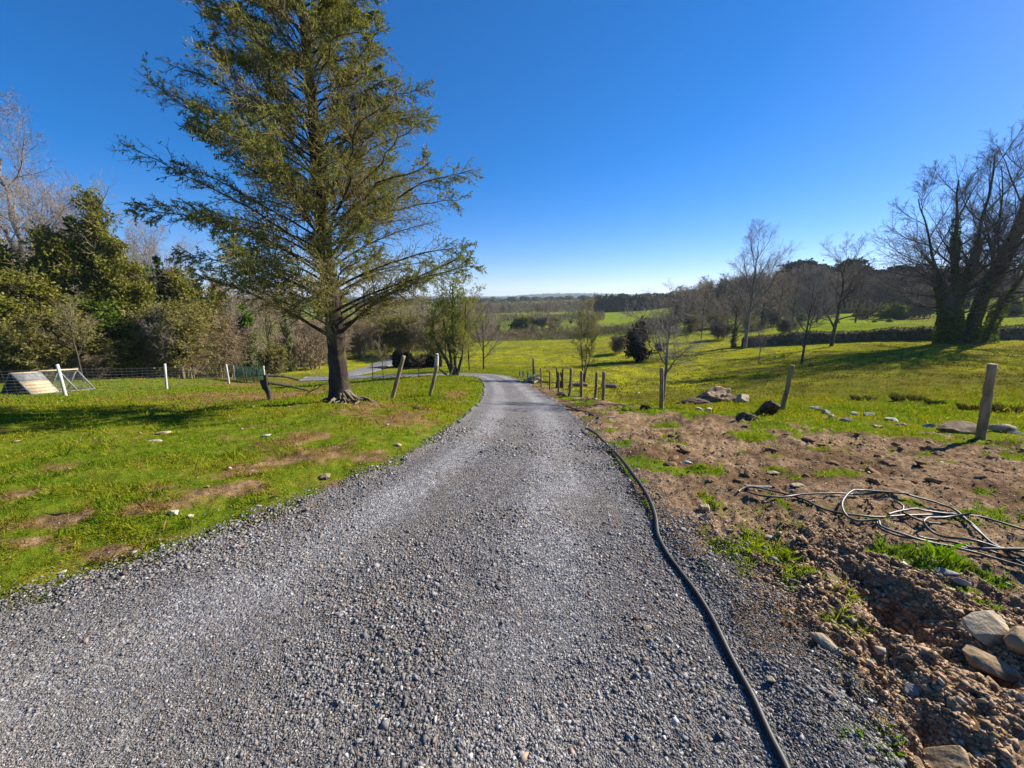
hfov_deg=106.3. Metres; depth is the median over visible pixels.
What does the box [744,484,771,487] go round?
pipe
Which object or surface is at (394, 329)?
scrub bush
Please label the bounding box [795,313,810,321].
field bush
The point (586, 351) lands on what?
twin stem tree
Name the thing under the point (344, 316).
scrub bush
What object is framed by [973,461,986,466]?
soil clod
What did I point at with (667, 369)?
bare tree
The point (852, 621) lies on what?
stone
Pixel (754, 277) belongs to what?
bare tree
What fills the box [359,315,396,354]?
scrub bush
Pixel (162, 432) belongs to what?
stone
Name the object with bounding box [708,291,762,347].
bare tree
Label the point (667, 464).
soil clod
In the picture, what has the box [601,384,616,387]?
fallen log
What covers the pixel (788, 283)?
bare tree
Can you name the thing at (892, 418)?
stone
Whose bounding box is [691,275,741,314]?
bare tree
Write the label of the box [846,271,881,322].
bare tree
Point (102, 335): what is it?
scrub bush
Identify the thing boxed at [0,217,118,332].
evergreen tree
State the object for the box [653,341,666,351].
bramble bush
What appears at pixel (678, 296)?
bare tree
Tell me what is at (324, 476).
stone
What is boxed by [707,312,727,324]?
field bush
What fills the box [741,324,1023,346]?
hedge bank
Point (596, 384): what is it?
fence post
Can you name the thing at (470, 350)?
bare sapling
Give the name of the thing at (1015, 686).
soil clod
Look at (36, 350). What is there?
scrub bush
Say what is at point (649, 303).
fir tree
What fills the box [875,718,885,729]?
soil clod
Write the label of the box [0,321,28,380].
scrub bush
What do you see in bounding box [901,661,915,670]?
soil clod
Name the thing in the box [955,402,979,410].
rush clump
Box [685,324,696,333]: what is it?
field bush
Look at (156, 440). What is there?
stone
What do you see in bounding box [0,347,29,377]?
scrub bush
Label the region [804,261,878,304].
bare tree
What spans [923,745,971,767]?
stone
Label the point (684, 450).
soil clod
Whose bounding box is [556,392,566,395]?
stone
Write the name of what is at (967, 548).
pipe coil
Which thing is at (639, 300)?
fir tree
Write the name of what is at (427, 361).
clipped hedge
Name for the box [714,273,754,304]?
bare tree
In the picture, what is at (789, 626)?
soil clod
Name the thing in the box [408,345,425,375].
bare sapling
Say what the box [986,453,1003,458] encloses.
soil clod
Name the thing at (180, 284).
evergreen tree
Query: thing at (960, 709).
soil clod
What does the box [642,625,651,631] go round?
stone
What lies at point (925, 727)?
soil clod
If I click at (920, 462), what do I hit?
soil clod
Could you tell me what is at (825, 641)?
stone
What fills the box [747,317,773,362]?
bare tree
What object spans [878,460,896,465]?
soil clod
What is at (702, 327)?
tree
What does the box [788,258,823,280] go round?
pine tree
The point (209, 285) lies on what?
bare tree
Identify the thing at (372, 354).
bare sapling
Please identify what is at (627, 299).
fir tree
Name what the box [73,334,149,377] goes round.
scrub bush
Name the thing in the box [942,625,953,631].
soil clod
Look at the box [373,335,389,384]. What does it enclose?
bare sapling
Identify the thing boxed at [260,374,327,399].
broken rail fence
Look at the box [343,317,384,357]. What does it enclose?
scrub bush
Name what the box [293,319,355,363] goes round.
scrub bush
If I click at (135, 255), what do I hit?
bare tree
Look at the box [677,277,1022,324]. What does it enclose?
hillside wood
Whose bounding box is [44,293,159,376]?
holly tree
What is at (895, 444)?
soil clod
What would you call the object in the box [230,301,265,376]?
ivy tree
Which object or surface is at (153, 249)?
bare tree
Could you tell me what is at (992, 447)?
soil clod
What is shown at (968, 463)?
soil clod
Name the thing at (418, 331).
scrub bush
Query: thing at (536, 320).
field bush
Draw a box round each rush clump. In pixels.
[849,393,876,400]
[887,391,929,401]
[921,398,948,403]
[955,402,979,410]
[991,401,1023,412]
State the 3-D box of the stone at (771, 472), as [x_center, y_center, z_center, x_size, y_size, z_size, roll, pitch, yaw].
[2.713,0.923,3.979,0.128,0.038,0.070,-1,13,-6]
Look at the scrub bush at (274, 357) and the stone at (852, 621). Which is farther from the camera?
the scrub bush at (274, 357)
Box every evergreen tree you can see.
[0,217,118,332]
[0,235,64,316]
[0,265,86,373]
[49,168,160,372]
[62,215,87,253]
[92,252,176,339]
[147,263,242,363]
[151,255,176,302]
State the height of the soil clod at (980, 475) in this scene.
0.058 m
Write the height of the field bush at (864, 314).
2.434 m
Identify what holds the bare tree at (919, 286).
on the ground at (638, 423)
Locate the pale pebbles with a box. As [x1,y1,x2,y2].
[7,384,1021,664]
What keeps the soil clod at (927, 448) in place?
on the ground at (638, 423)
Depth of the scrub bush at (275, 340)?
35.60 m
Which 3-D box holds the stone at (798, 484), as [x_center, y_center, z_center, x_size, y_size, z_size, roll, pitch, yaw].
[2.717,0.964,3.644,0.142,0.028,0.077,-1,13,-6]
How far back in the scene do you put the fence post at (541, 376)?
17.64 m
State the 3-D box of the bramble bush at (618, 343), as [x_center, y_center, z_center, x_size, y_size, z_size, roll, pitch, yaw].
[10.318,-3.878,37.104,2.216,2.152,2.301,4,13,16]
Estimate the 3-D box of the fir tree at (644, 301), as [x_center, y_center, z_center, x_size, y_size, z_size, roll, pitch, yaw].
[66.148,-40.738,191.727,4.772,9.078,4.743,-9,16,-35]
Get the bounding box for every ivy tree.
[141,263,171,312]
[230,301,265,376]
[277,317,299,371]
[728,324,739,347]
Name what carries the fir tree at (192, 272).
on the ground at (638, 423)
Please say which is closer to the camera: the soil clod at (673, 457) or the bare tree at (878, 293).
the soil clod at (673, 457)
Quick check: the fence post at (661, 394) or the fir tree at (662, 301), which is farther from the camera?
the fir tree at (662, 301)
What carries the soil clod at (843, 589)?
on the ground at (638, 423)
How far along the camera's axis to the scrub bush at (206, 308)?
24.80 m
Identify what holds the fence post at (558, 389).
on the ground at (638, 423)
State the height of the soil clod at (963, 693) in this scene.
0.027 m
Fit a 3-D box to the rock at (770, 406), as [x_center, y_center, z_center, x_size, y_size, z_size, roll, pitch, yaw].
[5.972,0.568,8.959,0.475,0.450,0.508,11,17,39]
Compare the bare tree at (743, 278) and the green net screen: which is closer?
the green net screen
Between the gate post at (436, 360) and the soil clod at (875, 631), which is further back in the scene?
the gate post at (436, 360)
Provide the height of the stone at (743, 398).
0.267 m
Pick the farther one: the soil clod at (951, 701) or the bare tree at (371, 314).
the bare tree at (371, 314)
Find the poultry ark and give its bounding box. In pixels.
[1,368,95,394]
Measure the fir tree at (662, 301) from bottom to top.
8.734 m
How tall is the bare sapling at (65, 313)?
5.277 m
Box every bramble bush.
[608,334,627,353]
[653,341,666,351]
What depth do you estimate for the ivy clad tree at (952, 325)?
28.49 m
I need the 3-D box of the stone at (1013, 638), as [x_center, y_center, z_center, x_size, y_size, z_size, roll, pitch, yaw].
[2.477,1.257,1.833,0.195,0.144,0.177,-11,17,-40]
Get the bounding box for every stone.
[145,439,161,441]
[155,431,171,434]
[168,510,178,515]
[319,473,330,479]
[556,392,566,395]
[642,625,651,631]
[698,504,709,511]
[700,513,710,520]
[732,552,740,559]
[736,394,749,402]
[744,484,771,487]
[762,534,775,540]
[765,676,775,682]
[767,471,779,473]
[789,483,806,486]
[809,406,821,409]
[809,632,836,653]
[821,570,839,580]
[841,417,851,421]
[848,617,858,624]
[885,417,898,421]
[903,683,918,695]
[912,756,924,767]
[922,423,935,427]
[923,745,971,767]
[934,567,958,574]
[936,421,987,434]
[952,577,971,585]
[961,610,1008,648]
[962,644,1023,685]
[988,424,1017,432]
[1002,626,1023,655]
[1007,430,1023,434]
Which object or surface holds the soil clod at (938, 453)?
on the ground at (638, 423)
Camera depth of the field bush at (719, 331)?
46.75 m
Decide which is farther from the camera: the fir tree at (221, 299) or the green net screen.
the fir tree at (221, 299)
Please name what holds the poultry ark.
on the ground at (638, 423)
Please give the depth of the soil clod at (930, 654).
1.81 m
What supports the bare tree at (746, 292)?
on the ground at (638, 423)
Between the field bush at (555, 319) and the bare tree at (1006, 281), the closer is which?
the bare tree at (1006, 281)
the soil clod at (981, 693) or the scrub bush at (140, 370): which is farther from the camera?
the scrub bush at (140, 370)
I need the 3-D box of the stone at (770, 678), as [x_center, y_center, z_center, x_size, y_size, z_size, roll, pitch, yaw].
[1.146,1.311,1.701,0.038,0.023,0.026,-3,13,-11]
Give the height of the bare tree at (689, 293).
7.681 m
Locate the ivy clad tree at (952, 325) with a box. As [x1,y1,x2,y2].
[852,120,1023,343]
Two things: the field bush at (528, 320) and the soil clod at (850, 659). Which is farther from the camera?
the field bush at (528, 320)
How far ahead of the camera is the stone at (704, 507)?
3.15 m
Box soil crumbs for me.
[588,401,1023,767]
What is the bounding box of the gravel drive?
[0,373,806,767]
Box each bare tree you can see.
[0,89,124,264]
[0,168,92,279]
[0,228,26,261]
[102,235,158,302]
[122,212,204,298]
[137,303,199,378]
[193,272,266,337]
[206,284,285,341]
[221,288,301,344]
[240,286,307,342]
[348,300,393,346]
[372,301,408,318]
[408,296,436,340]
[461,301,506,368]
[618,278,710,400]
[661,289,696,320]
[662,292,681,312]
[668,284,709,329]
[682,288,709,311]
[685,276,736,330]
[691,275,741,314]
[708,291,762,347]
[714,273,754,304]
[717,218,804,348]
[719,273,763,323]
[724,272,762,295]
[742,267,799,318]
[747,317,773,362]
[749,277,790,301]
[756,267,806,321]
[774,264,849,363]
[775,264,825,320]
[775,267,822,300]
[794,272,846,322]
[800,231,887,345]
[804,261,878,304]
[844,276,896,308]
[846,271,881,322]
[855,267,899,307]
[856,273,909,306]
[894,269,947,300]
[912,273,948,298]
[948,268,1003,307]
[981,273,1021,298]
[996,275,1023,299]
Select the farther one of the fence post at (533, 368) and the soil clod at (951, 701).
the fence post at (533, 368)
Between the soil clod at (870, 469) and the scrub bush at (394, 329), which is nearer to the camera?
the soil clod at (870, 469)
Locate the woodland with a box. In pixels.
[225,291,677,304]
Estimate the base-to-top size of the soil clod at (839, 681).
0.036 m
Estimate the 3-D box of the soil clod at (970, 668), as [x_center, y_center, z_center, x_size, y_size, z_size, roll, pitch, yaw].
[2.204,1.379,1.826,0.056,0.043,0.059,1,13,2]
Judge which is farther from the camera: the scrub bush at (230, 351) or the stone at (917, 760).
the scrub bush at (230, 351)
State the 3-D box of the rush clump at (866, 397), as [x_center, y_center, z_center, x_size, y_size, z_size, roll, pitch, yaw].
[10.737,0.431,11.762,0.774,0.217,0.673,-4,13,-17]
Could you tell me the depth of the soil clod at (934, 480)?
3.70 m
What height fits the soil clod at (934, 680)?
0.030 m
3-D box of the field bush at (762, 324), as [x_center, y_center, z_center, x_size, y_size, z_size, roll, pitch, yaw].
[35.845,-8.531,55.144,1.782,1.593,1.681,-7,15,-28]
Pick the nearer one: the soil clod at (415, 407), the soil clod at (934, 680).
the soil clod at (934, 680)
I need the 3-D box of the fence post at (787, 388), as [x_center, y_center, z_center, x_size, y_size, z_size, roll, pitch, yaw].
[6.636,0.179,9.290,0.185,1.283,0.114,0,13,0]
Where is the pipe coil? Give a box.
[737,486,1023,567]
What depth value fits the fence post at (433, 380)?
11.63 m
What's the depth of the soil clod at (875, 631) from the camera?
2.01 m
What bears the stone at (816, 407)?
on the ground at (638, 423)
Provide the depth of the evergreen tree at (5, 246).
22.11 m
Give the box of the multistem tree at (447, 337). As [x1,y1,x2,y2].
[419,272,485,374]
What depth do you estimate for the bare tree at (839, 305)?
31.59 m
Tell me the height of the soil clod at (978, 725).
0.037 m
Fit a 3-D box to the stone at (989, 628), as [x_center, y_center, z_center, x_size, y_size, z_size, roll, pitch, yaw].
[2.426,1.246,1.958,0.246,0.091,0.144,-14,24,-8]
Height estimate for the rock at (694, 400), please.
0.292 m
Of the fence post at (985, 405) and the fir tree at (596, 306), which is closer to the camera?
the fence post at (985, 405)
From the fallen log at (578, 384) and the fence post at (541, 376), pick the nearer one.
the fence post at (541, 376)
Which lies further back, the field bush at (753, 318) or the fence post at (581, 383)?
the field bush at (753, 318)
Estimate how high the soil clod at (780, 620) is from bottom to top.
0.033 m
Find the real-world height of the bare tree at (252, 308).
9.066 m
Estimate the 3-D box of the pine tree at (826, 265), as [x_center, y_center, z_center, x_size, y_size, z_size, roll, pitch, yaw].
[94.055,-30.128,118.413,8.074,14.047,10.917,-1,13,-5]
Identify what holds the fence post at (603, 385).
on the ground at (638, 423)
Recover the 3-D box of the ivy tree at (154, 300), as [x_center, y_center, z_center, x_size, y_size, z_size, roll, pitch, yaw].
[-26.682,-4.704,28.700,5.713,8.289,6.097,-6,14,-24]
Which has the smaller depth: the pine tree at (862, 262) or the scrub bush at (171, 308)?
the scrub bush at (171, 308)
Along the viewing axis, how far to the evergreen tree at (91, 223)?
23.25 m
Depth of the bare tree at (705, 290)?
56.44 m
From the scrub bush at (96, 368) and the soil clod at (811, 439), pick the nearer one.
the soil clod at (811, 439)
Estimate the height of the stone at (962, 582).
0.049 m
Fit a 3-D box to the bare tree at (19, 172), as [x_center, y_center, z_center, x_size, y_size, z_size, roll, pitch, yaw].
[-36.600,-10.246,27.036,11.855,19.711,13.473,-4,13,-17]
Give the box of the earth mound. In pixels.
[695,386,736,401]
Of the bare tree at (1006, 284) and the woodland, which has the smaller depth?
the bare tree at (1006, 284)
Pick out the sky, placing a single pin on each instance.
(624, 146)
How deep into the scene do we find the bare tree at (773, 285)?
111.36 m
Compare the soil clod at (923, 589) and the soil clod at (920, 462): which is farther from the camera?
the soil clod at (920, 462)
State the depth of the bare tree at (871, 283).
105.90 m
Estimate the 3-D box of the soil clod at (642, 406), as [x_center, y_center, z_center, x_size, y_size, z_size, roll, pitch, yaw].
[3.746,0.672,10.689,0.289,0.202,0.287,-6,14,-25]
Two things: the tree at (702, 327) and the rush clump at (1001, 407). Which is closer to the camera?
the rush clump at (1001, 407)
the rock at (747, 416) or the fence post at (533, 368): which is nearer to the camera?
the rock at (747, 416)
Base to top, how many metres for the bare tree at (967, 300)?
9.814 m
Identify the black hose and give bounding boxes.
[585,428,790,767]
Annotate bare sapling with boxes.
[35,284,101,381]
[363,336,378,379]
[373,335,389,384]
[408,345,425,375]
[461,332,479,369]
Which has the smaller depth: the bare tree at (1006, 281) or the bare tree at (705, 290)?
the bare tree at (705, 290)
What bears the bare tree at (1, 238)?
on the ground at (638, 423)
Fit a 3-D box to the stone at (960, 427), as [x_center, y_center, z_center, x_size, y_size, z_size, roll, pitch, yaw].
[7.443,0.749,6.335,0.661,0.252,0.395,-1,13,-6]
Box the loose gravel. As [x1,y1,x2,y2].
[0,409,920,767]
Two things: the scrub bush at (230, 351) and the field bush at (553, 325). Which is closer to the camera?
the scrub bush at (230, 351)
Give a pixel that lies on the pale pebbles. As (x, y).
(725, 506)
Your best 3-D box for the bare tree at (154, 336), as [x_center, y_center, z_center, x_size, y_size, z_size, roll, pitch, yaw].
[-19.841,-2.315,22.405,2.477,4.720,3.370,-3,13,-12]
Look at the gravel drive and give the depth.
2.26 m
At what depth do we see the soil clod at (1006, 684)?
1.75 m
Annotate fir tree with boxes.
[186,267,209,366]
[210,277,232,364]
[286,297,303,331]
[593,295,600,311]
[599,296,607,311]
[605,295,612,311]
[611,296,618,311]
[616,293,624,311]
[623,294,630,311]
[629,295,636,310]
[635,294,642,310]
[641,294,648,309]
[648,295,653,309]
[653,294,659,308]
[659,293,665,308]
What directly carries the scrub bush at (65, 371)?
on the ground at (638, 423)
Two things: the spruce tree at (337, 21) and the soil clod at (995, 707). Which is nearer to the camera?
the soil clod at (995, 707)
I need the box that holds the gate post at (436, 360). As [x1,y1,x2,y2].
[434,353,438,368]
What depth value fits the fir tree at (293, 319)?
45.09 m
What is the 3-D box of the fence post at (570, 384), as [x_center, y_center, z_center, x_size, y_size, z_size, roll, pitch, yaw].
[2.218,0.007,14.620,0.133,1.262,0.126,0,13,0]
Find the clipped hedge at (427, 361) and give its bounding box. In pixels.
[391,349,441,367]
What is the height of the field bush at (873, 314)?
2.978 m
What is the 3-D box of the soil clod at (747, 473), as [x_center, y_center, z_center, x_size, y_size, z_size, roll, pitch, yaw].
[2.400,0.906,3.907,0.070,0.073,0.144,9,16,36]
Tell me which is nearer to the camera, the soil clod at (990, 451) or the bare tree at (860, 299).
the soil clod at (990, 451)
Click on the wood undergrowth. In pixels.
(284, 345)
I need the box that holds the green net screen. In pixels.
[233,365,263,382]
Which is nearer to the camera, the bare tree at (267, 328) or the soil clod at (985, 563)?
the soil clod at (985, 563)
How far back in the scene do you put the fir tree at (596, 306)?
191.26 m
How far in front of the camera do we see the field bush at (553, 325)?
89.11 m
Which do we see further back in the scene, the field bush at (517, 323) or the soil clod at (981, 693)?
the field bush at (517, 323)
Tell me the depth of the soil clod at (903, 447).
5.01 m
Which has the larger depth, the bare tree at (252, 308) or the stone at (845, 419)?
the bare tree at (252, 308)
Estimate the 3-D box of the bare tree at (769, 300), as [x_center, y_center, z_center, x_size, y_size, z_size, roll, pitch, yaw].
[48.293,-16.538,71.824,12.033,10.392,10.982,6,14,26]
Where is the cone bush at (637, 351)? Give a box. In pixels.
[620,315,658,361]
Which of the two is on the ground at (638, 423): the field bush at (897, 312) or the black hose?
the field bush at (897, 312)
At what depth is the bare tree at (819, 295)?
23.34 m
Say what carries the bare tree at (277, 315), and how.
on the ground at (638, 423)
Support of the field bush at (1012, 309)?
on the ground at (638, 423)
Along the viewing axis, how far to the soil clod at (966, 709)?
1.58 m
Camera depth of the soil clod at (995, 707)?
1.57 m
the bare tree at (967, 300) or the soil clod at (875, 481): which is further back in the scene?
the bare tree at (967, 300)
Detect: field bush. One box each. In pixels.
[507,317,528,329]
[518,316,535,326]
[531,318,539,325]
[538,317,547,326]
[546,321,558,330]
[549,317,562,326]
[683,315,701,329]
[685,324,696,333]
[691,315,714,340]
[706,320,732,339]
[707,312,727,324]
[738,316,756,329]
[756,319,766,329]
[759,310,783,326]
[773,318,799,332]
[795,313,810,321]
[850,307,871,318]
[867,303,889,318]
[876,302,922,319]
[908,298,938,318]
[995,297,1023,315]
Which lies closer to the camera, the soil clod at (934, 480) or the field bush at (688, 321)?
the soil clod at (934, 480)
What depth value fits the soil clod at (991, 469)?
3.99 m
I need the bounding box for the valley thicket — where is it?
[344,289,680,353]
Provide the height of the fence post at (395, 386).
1.423 m
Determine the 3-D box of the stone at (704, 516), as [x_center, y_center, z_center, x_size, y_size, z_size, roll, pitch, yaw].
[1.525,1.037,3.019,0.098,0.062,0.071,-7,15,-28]
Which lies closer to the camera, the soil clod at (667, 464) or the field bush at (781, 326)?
the soil clod at (667, 464)
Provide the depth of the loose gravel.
1.77 m
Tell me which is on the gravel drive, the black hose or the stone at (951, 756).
the black hose
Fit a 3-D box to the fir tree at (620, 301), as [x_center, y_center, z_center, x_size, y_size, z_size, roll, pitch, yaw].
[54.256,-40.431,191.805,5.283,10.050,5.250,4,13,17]
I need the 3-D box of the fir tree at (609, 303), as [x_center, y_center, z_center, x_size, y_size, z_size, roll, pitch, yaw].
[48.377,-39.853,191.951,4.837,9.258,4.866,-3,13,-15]
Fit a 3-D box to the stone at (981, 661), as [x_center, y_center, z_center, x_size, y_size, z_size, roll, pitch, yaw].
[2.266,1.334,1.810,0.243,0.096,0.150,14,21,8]
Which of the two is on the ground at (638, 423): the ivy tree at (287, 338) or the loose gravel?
the ivy tree at (287, 338)
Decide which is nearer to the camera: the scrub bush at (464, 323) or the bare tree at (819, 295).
the bare tree at (819, 295)
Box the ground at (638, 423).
[0,291,1023,767]
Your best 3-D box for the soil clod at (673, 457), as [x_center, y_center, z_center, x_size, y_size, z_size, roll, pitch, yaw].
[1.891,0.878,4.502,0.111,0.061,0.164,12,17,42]
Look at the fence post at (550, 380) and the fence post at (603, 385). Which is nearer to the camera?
the fence post at (603, 385)
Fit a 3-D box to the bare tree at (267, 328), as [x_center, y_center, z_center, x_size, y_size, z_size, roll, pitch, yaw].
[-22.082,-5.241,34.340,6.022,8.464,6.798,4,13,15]
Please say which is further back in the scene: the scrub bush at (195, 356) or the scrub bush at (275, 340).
the scrub bush at (275, 340)
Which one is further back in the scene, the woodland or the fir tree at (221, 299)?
the woodland
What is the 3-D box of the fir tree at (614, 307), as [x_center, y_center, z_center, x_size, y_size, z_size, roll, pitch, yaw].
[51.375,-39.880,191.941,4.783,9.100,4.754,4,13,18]
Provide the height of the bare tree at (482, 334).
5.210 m
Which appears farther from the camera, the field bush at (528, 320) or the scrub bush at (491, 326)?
the field bush at (528, 320)
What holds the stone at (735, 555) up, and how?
on the ground at (638, 423)
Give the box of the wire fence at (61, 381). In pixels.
[0,364,264,396]
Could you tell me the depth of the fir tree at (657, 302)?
190.89 m
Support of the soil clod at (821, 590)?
on the ground at (638, 423)
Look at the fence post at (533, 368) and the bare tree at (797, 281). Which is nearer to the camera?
the fence post at (533, 368)
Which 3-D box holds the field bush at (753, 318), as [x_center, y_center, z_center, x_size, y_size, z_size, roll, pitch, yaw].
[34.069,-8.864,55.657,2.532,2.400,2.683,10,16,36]
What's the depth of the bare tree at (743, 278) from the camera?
120.20 m
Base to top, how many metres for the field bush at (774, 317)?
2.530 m
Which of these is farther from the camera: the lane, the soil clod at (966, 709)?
the lane
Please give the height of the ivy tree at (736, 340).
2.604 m
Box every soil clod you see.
[412,406,424,409]
[639,404,651,409]
[664,462,676,466]
[669,455,678,459]
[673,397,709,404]
[679,446,690,453]
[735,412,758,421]
[744,468,751,476]
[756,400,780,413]
[765,447,777,452]
[775,617,785,625]
[787,622,796,631]
[802,437,816,442]
[818,587,825,593]
[825,461,839,464]
[832,676,842,686]
[835,584,847,593]
[844,651,859,662]
[858,587,869,595]
[865,467,880,473]
[867,477,880,485]
[871,627,878,633]
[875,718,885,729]
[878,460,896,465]
[891,442,901,446]
[896,445,910,450]
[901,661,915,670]
[902,477,918,483]
[915,460,926,464]
[918,588,928,594]
[919,446,933,451]
[920,723,928,732]
[924,476,943,483]
[928,651,936,658]
[929,674,939,685]
[931,451,944,455]
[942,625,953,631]
[947,696,961,706]
[952,704,964,715]
[956,689,968,697]
[958,461,975,465]
[962,705,971,712]
[966,666,979,672]
[967,718,986,730]
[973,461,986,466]
[975,473,987,478]
[976,691,989,695]
[980,560,992,566]
[984,445,1000,449]
[984,450,996,452]
[984,467,996,471]
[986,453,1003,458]
[989,705,1001,710]
[995,679,1011,688]
[1012,683,1022,690]
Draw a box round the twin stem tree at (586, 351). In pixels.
[569,293,601,381]
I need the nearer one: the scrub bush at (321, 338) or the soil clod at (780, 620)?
the soil clod at (780, 620)
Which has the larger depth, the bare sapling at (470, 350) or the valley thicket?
the valley thicket
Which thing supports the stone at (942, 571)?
on the ground at (638, 423)
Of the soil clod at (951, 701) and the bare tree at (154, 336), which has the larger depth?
the bare tree at (154, 336)
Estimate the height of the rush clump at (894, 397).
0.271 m
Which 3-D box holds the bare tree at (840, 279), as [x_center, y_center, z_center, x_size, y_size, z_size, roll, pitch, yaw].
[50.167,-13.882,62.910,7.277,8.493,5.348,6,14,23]
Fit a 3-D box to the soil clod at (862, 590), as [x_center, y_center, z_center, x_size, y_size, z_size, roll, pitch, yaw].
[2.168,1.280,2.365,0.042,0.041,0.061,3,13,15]
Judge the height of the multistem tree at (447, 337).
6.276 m
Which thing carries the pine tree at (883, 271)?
on the ground at (638, 423)
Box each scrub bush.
[0,305,103,379]
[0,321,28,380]
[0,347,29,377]
[16,308,124,376]
[17,356,82,377]
[60,338,122,379]
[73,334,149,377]
[116,295,230,378]
[118,341,161,375]
[134,297,233,377]
[138,331,224,378]
[198,305,262,379]
[253,341,293,374]
[262,333,306,367]
[269,313,350,369]
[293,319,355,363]
[317,312,362,351]
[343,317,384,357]
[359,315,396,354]
[378,312,424,353]
[403,310,456,354]
[444,306,478,341]
[483,320,497,331]
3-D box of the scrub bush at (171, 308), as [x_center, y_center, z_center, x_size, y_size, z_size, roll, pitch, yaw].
[-20.108,-2.760,23.283,4.829,5.183,4.556,-1,13,-4]
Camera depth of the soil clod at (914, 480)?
3.70 m
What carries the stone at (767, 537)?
on the ground at (638, 423)
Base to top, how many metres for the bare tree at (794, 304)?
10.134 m
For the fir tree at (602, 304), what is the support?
on the ground at (638, 423)
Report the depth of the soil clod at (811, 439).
5.38 m
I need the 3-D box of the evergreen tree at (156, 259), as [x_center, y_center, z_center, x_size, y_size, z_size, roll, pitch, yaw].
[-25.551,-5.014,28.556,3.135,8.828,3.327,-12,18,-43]
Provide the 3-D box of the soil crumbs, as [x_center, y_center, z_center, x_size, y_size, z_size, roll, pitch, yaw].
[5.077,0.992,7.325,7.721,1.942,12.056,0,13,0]
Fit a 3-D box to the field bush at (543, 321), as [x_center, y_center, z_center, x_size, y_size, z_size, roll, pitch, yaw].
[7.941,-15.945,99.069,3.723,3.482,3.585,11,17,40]
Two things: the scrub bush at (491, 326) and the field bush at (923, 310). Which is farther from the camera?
the scrub bush at (491, 326)
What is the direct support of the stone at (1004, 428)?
on the ground at (638, 423)
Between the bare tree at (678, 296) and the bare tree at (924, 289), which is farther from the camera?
the bare tree at (924, 289)
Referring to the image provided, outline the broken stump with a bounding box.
[556,368,572,388]
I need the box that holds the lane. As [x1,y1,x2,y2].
[348,354,412,375]
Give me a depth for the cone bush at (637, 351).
30.72 m
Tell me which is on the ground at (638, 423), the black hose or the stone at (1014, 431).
the stone at (1014, 431)
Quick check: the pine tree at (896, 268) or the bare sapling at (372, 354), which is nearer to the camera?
the bare sapling at (372, 354)
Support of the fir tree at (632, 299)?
on the ground at (638, 423)
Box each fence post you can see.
[390,355,405,398]
[428,364,438,395]
[532,358,534,380]
[540,368,541,386]
[549,370,550,389]
[557,372,559,392]
[568,368,571,395]
[580,371,582,396]
[594,372,597,398]
[602,371,604,400]
[659,368,663,408]
[780,365,794,410]
[975,363,997,439]
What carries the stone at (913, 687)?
on the ground at (638, 423)
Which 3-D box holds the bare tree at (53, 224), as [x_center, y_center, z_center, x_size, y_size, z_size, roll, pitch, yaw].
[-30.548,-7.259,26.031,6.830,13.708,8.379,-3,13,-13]
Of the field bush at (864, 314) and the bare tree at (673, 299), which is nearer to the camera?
the field bush at (864, 314)
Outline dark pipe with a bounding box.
[565,405,599,423]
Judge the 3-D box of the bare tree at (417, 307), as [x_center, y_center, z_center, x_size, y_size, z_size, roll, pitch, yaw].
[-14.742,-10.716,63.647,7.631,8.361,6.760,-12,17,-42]
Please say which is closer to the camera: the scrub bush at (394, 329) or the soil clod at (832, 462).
the soil clod at (832, 462)
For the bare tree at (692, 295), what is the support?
on the ground at (638, 423)
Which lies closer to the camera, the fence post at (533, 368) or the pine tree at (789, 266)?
the fence post at (533, 368)
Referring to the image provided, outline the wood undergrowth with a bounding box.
[186,296,323,380]
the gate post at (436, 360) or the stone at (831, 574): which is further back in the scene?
the gate post at (436, 360)
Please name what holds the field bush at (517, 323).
on the ground at (638, 423)
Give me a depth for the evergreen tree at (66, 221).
24.72 m
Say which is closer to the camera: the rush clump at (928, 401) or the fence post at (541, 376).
the rush clump at (928, 401)
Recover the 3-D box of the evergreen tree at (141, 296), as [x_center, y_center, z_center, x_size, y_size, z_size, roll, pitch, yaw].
[-24.128,-4.354,24.596,6.754,8.101,4.791,10,16,38]
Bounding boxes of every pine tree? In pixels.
[777,261,810,299]
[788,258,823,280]
[813,263,836,275]
[831,256,874,308]
[874,269,898,304]
[886,264,917,304]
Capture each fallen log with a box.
[573,383,587,386]
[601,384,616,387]
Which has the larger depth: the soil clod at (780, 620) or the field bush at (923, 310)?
the field bush at (923, 310)
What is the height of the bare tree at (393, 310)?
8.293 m
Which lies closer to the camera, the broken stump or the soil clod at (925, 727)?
the soil clod at (925, 727)
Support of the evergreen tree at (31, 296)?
on the ground at (638, 423)
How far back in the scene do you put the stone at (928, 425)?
7.04 m
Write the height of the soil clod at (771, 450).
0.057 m
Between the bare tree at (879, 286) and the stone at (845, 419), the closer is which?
the stone at (845, 419)
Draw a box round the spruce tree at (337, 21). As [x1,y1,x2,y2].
[104,0,486,404]
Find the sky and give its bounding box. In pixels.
[0,0,1023,296]
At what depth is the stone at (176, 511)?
2.98 m

